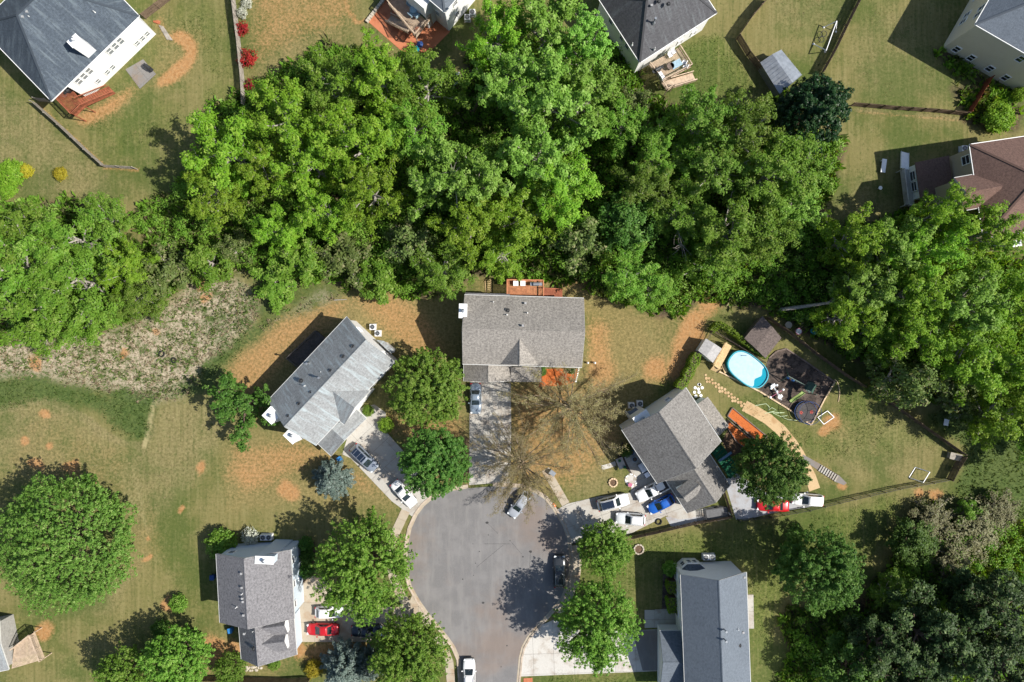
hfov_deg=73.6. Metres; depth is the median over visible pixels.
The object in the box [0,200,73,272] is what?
tree
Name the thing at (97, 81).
window
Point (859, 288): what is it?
tree
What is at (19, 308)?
tree
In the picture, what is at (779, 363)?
mulch area
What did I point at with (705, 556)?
air conditioner
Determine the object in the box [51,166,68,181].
bush
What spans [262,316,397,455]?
house
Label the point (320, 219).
tree
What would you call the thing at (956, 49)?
window
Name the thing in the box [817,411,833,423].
soccer goal
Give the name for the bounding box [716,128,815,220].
tree
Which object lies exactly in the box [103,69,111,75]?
window
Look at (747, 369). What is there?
swimming pool
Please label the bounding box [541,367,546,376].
bush
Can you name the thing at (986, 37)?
house
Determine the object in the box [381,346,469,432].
tree
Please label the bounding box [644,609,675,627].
walkway
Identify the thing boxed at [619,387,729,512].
house
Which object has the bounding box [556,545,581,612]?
sidewalk
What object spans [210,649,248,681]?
tree
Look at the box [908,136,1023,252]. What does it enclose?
house
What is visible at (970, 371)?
tree
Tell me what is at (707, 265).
tree
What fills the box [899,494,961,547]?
tree
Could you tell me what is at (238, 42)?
fence
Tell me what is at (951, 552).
tree
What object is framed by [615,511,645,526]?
white suv
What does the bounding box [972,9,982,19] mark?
window
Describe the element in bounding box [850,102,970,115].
fence
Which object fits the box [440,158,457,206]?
dead branch
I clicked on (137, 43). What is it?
window
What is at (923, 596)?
tree
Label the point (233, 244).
tree
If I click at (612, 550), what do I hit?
tree
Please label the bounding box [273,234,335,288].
tree
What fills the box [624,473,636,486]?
patio umbrella
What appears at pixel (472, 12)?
air conditioner
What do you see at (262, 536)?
air conditioner
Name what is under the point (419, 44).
patio umbrella
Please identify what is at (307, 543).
bush
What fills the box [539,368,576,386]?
garden bed
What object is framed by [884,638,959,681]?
tree
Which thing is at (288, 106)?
tree
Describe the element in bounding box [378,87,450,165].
tree
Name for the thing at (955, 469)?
fence
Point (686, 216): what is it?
tree
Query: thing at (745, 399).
grass
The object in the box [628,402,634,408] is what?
air conditioner
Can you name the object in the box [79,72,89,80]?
window
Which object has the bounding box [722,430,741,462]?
mulch area
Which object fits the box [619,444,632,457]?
bush
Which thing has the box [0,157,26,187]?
bush
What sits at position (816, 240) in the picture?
undergrowth
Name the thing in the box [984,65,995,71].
window
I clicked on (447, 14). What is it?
house
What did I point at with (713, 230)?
tree
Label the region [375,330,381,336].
air conditioner
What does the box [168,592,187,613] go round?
bush
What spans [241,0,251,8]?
bush
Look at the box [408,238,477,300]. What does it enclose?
tree
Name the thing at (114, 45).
window
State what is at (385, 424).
bush
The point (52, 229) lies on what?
tree
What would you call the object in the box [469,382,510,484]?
driveway
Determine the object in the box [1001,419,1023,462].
tree
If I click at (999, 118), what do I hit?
bush
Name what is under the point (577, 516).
driveway
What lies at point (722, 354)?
pool deck
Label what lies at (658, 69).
grill
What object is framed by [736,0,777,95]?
fence
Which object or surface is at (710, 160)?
tree
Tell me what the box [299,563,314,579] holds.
bush
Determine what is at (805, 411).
trampoline
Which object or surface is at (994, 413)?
tree
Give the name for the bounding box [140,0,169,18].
fence
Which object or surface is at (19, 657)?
deck
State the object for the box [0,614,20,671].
house
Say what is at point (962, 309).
tree
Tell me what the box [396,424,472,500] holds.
tree
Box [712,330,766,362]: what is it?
fence
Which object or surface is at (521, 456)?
tree
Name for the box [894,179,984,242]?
tree
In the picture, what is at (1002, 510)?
tree
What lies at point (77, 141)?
fence
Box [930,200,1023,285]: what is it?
tree
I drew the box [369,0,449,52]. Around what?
patio
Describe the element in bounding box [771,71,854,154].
tree
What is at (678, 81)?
deck
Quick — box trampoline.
[794,400,821,424]
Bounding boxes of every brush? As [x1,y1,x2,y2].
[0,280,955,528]
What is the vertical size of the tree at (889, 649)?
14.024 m
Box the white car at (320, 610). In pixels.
[314,605,343,619]
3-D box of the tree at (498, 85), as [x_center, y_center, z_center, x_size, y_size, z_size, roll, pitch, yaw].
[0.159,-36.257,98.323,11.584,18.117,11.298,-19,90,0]
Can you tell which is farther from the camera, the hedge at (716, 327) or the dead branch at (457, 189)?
the hedge at (716, 327)
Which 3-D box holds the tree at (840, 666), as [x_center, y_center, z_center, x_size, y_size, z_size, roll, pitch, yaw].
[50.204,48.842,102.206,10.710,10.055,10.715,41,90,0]
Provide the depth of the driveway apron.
106.93 m
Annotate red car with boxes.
[307,622,339,637]
[756,499,788,512]
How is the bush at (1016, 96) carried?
on the ground at (266, 484)
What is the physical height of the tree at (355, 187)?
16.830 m
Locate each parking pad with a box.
[666,512,730,526]
[727,473,812,519]
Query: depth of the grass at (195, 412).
106.97 m
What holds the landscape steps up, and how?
on the ground at (266, 484)
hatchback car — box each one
[507,490,532,518]
[646,493,675,514]
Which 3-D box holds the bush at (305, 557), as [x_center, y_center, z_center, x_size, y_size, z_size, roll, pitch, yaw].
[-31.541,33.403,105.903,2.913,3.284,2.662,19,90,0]
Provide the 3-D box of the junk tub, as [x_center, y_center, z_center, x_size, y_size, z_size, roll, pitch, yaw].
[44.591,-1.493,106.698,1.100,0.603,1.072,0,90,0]
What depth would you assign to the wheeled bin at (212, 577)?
105.92 m
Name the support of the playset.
on the mulch area at (779, 363)
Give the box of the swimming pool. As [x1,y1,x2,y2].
[725,351,768,387]
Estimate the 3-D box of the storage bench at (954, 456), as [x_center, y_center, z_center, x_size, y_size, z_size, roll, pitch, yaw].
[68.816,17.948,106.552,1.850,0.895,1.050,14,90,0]
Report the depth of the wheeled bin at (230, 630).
105.92 m
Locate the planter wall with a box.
[365,0,385,22]
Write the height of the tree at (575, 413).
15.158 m
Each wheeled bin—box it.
[209,573,216,579]
[227,626,233,633]
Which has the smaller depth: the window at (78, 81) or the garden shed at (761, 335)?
the window at (78, 81)
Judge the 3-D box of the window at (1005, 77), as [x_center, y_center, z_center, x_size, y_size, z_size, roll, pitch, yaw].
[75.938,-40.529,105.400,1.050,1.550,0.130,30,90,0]
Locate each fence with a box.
[29,100,137,169]
[32,97,51,102]
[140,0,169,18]
[201,676,310,681]
[231,0,245,105]
[631,515,732,538]
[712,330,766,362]
[724,492,732,514]
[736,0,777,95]
[737,479,950,521]
[766,317,966,454]
[819,0,860,75]
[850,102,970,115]
[946,456,967,480]
[967,75,994,111]
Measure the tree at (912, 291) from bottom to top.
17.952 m
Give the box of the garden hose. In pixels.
[755,404,796,420]
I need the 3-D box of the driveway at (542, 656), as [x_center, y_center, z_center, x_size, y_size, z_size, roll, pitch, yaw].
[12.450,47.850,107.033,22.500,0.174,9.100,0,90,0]
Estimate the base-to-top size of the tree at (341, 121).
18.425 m
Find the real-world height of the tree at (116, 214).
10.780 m
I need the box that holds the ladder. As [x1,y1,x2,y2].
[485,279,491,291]
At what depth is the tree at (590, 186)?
94.71 m
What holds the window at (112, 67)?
in the house at (52, 50)
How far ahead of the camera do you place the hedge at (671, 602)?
105.69 m
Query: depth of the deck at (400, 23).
104.10 m
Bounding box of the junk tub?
[795,328,801,334]
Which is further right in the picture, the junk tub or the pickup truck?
the junk tub
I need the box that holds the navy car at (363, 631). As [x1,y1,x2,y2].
[351,623,382,638]
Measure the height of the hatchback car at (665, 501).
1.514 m
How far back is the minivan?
105.57 m
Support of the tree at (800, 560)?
on the ground at (266, 484)
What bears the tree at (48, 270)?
on the ground at (266, 484)
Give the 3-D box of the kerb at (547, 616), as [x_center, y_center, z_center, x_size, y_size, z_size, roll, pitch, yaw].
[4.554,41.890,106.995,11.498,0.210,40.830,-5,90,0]
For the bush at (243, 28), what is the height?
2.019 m
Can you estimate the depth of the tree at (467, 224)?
95.87 m
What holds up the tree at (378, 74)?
on the ground at (266, 484)
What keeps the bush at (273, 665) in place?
on the ground at (266, 484)
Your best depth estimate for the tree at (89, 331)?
99.58 m
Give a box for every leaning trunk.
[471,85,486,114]
[779,295,865,310]
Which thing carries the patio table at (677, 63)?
on the deck at (678, 81)
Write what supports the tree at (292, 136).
on the ground at (266, 484)
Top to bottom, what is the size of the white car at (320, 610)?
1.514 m
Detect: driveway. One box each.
[299,576,435,641]
[343,404,426,515]
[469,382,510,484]
[521,620,656,675]
[557,451,724,542]
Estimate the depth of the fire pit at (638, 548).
106.94 m
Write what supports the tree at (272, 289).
on the ground at (266, 484)
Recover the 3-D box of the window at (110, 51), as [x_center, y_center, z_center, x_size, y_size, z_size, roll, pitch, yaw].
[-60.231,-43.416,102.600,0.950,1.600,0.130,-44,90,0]
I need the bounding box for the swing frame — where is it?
[812,21,836,52]
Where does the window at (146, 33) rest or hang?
in the house at (52, 50)
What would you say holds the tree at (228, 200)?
on the ground at (266, 484)
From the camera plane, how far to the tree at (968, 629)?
94.60 m
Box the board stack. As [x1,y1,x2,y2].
[159,25,171,39]
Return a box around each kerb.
[404,484,467,681]
[493,482,572,681]
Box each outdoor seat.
[637,462,646,472]
[643,471,650,477]
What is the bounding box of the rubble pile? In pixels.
[245,666,262,671]
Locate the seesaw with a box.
[769,383,784,399]
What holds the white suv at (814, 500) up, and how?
on the parking pad at (743, 505)
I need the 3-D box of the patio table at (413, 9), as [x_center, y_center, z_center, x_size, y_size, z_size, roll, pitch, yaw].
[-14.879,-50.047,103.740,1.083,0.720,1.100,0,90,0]
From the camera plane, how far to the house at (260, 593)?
100.35 m
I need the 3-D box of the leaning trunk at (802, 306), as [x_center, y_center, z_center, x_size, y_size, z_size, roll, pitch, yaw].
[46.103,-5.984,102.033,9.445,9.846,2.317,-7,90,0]
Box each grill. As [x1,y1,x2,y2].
[64,87,73,93]
[143,63,153,71]
[530,282,541,285]
[652,65,663,73]
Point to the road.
(450, 538)
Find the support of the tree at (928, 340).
on the ground at (266, 484)
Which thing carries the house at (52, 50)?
on the ground at (266, 484)
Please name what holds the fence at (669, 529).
on the ground at (266, 484)
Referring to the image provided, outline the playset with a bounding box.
[779,369,821,402]
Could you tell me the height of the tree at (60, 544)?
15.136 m
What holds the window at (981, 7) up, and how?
in the house at (986, 37)
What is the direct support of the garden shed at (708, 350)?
on the ground at (266, 484)
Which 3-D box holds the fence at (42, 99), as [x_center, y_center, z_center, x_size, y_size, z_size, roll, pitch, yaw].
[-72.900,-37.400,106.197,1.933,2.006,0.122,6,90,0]
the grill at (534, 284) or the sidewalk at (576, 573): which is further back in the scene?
the sidewalk at (576, 573)
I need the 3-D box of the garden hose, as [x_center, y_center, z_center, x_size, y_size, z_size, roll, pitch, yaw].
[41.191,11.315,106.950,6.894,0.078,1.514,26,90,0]
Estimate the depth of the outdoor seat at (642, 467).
106.50 m
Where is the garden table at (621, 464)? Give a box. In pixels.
[615,457,625,469]
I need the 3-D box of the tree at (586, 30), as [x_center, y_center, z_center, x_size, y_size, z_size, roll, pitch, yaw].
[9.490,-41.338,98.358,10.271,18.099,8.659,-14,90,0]
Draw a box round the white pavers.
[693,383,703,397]
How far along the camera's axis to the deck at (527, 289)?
104.30 m
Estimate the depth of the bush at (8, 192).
105.71 m
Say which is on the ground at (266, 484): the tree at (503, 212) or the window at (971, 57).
the tree at (503, 212)
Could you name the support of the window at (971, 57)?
in the house at (986, 37)
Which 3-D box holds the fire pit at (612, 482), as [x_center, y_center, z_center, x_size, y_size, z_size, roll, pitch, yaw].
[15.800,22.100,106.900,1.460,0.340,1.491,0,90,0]
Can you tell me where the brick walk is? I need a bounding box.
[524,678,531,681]
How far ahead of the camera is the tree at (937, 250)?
93.47 m
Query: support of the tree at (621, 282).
on the ground at (266, 484)
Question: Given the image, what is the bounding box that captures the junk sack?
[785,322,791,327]
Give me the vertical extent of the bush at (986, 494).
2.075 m
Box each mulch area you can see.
[302,541,315,583]
[412,432,468,476]
[618,442,631,472]
[662,570,674,608]
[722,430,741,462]
[760,350,833,422]
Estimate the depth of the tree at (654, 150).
97.76 m
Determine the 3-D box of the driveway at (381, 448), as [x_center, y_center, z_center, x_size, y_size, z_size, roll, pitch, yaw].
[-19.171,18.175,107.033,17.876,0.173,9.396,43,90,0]
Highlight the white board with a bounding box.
[943,419,948,425]
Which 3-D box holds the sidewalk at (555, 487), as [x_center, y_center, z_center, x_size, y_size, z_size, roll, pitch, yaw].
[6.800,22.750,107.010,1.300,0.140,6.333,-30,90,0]
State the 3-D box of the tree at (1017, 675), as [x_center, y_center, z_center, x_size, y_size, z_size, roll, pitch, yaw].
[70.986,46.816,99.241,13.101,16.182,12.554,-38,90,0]
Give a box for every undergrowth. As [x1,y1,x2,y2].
[0,32,1023,681]
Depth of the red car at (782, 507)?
106.01 m
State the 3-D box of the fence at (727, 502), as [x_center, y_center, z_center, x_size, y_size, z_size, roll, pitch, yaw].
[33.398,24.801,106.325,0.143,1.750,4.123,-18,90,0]
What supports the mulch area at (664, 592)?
on the ground at (266, 484)
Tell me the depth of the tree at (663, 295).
100.91 m
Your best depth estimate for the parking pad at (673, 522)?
106.97 m
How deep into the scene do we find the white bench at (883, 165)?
106.48 m
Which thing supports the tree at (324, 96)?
on the ground at (266, 484)
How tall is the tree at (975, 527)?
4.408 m
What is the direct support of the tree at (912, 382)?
on the ground at (266, 484)
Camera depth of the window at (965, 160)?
99.37 m
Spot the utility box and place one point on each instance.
(552, 472)
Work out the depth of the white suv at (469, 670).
105.83 m
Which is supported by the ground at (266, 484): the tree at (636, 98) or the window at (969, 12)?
the tree at (636, 98)
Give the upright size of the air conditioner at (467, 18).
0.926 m
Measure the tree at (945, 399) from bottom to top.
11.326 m
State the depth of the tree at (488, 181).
92.81 m
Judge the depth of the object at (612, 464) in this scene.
106.96 m
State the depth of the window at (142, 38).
105.47 m
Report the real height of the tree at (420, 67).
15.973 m
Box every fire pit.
[608,478,617,486]
[633,544,643,554]
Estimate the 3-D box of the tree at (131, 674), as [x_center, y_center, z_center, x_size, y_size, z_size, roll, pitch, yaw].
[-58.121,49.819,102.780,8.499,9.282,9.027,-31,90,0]
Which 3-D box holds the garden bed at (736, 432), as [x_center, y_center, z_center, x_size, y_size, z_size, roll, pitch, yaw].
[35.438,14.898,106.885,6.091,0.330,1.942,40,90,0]
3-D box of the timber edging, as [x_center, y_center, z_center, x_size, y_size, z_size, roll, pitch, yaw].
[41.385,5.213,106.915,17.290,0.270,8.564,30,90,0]
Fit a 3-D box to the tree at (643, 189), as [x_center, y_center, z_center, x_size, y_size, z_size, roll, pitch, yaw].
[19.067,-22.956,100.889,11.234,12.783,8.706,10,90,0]
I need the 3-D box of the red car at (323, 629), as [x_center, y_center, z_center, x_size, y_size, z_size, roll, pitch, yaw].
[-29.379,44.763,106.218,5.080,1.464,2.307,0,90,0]
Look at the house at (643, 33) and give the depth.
100.19 m
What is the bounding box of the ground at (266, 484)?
[0,0,1023,681]
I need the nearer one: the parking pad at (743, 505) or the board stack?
the board stack
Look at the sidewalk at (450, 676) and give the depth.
106.94 m
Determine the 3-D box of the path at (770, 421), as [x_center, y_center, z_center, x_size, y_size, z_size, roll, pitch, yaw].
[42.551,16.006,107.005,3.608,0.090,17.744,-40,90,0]
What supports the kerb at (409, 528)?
on the road
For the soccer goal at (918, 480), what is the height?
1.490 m
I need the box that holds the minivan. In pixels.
[349,443,378,472]
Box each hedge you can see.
[664,578,676,593]
[664,595,676,613]
[673,352,700,389]
[708,321,769,358]
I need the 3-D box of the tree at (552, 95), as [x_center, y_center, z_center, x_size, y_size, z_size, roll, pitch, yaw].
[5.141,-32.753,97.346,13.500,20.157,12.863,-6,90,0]
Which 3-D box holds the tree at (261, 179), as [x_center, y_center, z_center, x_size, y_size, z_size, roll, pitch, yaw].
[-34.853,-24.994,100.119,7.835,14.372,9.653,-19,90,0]
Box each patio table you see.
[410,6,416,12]
[667,62,673,69]
[672,58,682,69]
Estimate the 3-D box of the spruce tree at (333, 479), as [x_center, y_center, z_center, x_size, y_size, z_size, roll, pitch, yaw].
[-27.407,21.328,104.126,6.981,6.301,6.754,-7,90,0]
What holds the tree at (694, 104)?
on the ground at (266, 484)
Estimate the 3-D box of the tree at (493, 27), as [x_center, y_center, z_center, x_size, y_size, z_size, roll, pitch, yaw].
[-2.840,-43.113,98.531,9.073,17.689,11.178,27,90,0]
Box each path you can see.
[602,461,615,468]
[742,401,819,490]
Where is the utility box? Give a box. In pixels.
[549,469,555,476]
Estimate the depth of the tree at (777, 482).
97.42 m
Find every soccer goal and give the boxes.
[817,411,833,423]
[909,467,929,482]
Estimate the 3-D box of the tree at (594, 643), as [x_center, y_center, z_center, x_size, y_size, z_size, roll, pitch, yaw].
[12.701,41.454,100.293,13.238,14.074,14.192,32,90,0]
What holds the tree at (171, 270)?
on the ground at (266, 484)
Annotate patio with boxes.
[125,60,155,88]
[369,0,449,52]
[748,594,753,628]
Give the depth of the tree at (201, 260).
102.50 m
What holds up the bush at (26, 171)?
on the ground at (266, 484)
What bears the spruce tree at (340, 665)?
on the ground at (266, 484)
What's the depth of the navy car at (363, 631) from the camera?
106.00 m
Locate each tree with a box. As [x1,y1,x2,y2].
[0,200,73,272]
[0,210,76,303]
[0,271,85,362]
[0,471,143,619]
[24,239,125,329]
[26,205,119,282]
[41,278,122,349]
[75,190,137,247]
[87,234,160,299]
[88,641,152,681]
[104,267,169,324]
[133,238,195,300]
[134,620,215,681]
[179,98,273,198]
[182,162,251,232]
[183,234,233,291]
[202,368,279,452]
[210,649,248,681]
[213,224,253,268]
[235,135,305,202]
[240,76,335,162]
[248,253,296,315]
[249,202,305,256]
[268,115,345,196]
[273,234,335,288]
[287,40,362,115]
[288,179,355,245]
[301,96,405,194]
[308,505,417,627]
[311,458,356,500]
[312,230,372,291]
[319,635,364,681]
[326,153,413,241]
[334,26,417,122]
[355,643,382,681]
[356,256,405,307]
[362,608,451,681]
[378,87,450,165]
[381,216,438,268]
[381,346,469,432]
[382,45,470,135]
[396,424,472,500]
[406,135,489,221]
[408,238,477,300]
[424,189,509,269]
[451,135,515,217]
[455,0,531,70]
[466,407,573,523]
[468,39,548,122]
[474,225,534,284]
[484,178,568,252]
[493,0,582,66]
[494,113,583,204]
[496,354,640,471]
[503,43,601,148]
[524,145,604,239]
[541,2,618,89]
[544,55,620,139]
[546,214,606,276]
[552,574,645,677]
[576,518,634,580]
[593,184,658,257]
[598,92,653,158]
[602,241,667,305]
[605,150,684,213]
[608,84,652,127]
[627,268,679,313]
[629,117,695,194]
[646,175,710,244]
[666,81,743,157]
[670,123,758,204]
[674,176,780,269]
[675,235,742,292]
[705,88,785,179]
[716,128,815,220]
[723,196,802,265]
[731,431,812,509]
[762,181,826,242]
[768,131,837,203]
[770,523,866,617]
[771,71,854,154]
[808,288,883,349]
[811,631,877,681]
[816,201,901,274]
[826,248,905,322]
[839,607,923,681]
[847,305,903,363]
[855,214,938,286]
[863,255,956,344]
[863,342,946,410]
[869,566,917,620]
[872,578,963,677]
[874,299,962,368]
[879,221,971,293]
[883,516,939,569]
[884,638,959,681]
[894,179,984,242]
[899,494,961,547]
[907,357,978,415]
[911,606,1016,681]
[915,259,1014,345]
[916,306,1023,405]
[927,525,974,582]
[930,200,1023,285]
[936,494,1003,565]
[937,565,1000,626]
[948,399,984,428]
[951,568,1023,664]
[953,321,1023,390]
[953,499,982,520]
[960,383,1023,451]
[961,269,1023,344]
[962,622,1023,681]
[976,487,1023,536]
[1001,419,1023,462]
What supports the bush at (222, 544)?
on the ground at (266, 484)
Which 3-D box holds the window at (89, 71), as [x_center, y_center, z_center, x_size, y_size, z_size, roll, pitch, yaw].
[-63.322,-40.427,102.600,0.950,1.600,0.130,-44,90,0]
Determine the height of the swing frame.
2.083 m
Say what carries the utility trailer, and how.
on the driveway at (577, 516)
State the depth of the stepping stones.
106.93 m
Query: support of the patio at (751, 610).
on the ground at (266, 484)
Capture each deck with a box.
[9,627,51,668]
[56,84,114,121]
[286,331,325,367]
[385,0,432,41]
[507,279,562,296]
[646,45,696,95]
[710,342,730,372]
[711,445,739,477]
[896,151,922,224]
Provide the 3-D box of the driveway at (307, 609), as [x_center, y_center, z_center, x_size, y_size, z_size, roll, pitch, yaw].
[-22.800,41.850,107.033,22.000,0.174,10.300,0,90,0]
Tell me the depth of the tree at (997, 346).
95.43 m
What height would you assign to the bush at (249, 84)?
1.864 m
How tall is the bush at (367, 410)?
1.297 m
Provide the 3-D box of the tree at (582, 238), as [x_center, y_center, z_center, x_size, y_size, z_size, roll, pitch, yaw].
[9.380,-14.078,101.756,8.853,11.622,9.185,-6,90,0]
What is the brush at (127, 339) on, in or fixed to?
on the ground at (266, 484)
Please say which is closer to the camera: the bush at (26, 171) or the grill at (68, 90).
the grill at (68, 90)
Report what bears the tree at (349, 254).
on the ground at (266, 484)
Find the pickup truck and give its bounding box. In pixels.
[634,481,669,501]
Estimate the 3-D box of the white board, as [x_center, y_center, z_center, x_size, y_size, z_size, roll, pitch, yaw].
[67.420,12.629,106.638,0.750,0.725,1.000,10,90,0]
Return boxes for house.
[0,0,155,100]
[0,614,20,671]
[216,539,303,666]
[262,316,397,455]
[406,0,474,30]
[459,293,584,381]
[596,0,716,72]
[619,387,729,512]
[657,558,750,681]
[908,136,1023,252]
[944,0,1023,89]
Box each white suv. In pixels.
[461,657,475,681]
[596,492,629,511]
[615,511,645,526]
[790,492,823,507]
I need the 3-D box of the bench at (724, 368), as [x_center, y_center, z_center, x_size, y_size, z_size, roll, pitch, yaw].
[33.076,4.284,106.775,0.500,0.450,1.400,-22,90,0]
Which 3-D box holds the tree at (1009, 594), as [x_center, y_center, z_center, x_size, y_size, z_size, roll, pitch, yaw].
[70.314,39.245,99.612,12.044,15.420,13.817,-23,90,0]
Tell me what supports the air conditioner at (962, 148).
on the ground at (266, 484)
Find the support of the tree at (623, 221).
on the ground at (266, 484)
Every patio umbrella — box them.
[416,41,422,49]
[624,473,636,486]
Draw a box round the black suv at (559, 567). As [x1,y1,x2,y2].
[552,554,566,587]
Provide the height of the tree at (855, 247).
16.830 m
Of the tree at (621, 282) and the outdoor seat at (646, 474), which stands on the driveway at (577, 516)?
the outdoor seat at (646, 474)
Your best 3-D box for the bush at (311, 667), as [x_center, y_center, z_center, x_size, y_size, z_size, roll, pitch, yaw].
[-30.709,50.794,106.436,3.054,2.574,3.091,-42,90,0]
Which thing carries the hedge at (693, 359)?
on the ground at (266, 484)
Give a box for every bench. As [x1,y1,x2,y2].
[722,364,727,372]
[880,159,886,172]
[947,452,962,460]
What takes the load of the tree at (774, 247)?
on the ground at (266, 484)
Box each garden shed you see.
[695,339,721,361]
[742,316,780,357]
[758,50,801,96]
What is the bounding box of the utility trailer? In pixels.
[696,506,729,521]
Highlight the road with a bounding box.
[407,486,568,681]
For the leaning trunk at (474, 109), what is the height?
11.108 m
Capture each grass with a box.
[0,279,1023,550]
[1,0,953,610]
[89,9,924,681]
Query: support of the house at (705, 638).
on the ground at (266, 484)
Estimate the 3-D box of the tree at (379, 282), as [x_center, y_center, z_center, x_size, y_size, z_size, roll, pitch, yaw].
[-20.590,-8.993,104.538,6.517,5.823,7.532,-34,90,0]
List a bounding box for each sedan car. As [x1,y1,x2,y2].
[390,479,417,508]
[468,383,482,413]
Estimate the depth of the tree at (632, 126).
99.16 m
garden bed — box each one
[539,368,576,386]
[727,407,766,441]
[727,420,753,446]
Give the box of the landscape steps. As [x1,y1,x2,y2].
[803,455,845,484]
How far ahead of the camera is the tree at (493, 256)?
99.98 m
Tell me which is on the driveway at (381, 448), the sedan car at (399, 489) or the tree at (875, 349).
the sedan car at (399, 489)
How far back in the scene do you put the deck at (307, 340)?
106.10 m
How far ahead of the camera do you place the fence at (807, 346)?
105.97 m
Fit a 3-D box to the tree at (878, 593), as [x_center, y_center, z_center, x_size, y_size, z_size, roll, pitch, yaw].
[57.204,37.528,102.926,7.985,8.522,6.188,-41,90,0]
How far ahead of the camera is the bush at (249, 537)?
105.76 m
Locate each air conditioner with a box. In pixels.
[260,533,267,539]
[266,533,273,539]
[370,324,376,329]
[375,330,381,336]
[464,14,470,22]
[469,9,475,17]
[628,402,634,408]
[636,400,642,406]
[701,553,708,559]
[708,553,714,559]
[958,145,967,152]
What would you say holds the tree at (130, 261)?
on the ground at (266, 484)
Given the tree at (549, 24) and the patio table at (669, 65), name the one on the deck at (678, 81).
the patio table at (669, 65)
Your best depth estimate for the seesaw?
106.23 m
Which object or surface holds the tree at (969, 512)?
on the ground at (266, 484)
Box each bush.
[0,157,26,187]
[0,180,18,199]
[20,162,34,178]
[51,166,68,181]
[150,618,168,636]
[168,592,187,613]
[201,526,238,559]
[233,19,248,36]
[235,45,257,67]
[236,6,247,18]
[240,526,259,544]
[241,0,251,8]
[243,78,255,90]
[267,660,280,671]
[298,536,314,552]
[298,550,315,564]
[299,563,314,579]
[303,658,323,680]
[362,405,373,417]
[376,417,393,432]
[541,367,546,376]
[565,368,576,373]
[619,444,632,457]
[661,559,676,577]
[980,100,1017,134]
[984,489,998,502]
[1010,86,1023,103]
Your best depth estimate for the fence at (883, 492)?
106.18 m
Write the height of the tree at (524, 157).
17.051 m
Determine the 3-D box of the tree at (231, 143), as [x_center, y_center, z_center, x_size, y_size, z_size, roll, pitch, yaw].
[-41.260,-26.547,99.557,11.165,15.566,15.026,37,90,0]
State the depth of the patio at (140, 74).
106.94 m
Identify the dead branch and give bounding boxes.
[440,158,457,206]
[672,223,686,254]
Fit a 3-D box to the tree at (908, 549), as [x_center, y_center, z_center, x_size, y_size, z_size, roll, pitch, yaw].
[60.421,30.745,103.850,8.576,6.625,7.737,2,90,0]
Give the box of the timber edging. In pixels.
[717,348,835,423]
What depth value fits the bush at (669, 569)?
105.24 m
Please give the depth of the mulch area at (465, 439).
106.99 m
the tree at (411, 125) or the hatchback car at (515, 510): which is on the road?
the hatchback car at (515, 510)
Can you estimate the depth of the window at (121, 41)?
102.66 m
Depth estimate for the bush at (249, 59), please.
105.83 m
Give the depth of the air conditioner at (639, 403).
106.20 m
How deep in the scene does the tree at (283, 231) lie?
98.30 m
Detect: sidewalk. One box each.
[387,509,412,609]
[434,635,454,681]
[542,467,568,505]
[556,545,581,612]
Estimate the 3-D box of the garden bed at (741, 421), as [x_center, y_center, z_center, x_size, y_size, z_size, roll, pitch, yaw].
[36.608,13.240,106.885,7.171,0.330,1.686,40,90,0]
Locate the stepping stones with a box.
[704,374,746,411]
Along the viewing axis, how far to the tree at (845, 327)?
96.61 m
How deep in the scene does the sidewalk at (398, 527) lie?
106.94 m
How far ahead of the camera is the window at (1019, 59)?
100.53 m
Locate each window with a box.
[73,77,84,85]
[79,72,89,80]
[84,67,94,75]
[94,78,101,84]
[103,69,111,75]
[105,47,115,55]
[108,64,116,70]
[110,42,120,50]
[115,37,125,45]
[133,40,141,46]
[138,35,146,41]
[143,30,150,37]
[909,170,916,181]
[910,180,917,191]
[951,46,961,52]
[958,16,967,26]
[961,154,970,165]
[962,9,971,19]
[965,54,976,61]
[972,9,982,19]
[976,2,986,12]
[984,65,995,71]
[999,74,1011,81]
[1014,55,1023,62]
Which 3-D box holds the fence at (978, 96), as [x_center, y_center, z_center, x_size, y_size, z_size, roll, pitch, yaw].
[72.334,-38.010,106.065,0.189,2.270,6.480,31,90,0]
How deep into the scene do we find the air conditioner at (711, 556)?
106.19 m
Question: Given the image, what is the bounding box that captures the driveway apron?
[634,630,656,670]
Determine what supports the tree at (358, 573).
on the ground at (266, 484)
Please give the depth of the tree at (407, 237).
101.50 m
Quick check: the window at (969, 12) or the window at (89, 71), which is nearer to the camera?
the window at (89, 71)
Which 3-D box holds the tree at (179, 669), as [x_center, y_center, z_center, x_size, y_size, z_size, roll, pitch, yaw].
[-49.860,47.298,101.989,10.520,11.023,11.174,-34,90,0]
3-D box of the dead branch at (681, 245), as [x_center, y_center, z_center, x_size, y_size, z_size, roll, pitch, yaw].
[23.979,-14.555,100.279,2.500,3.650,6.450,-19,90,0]
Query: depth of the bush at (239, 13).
106.06 m
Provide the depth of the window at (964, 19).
104.57 m
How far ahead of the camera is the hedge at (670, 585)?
105.61 m
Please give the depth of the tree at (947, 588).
100.68 m
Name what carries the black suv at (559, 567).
on the road
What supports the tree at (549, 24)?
on the ground at (266, 484)

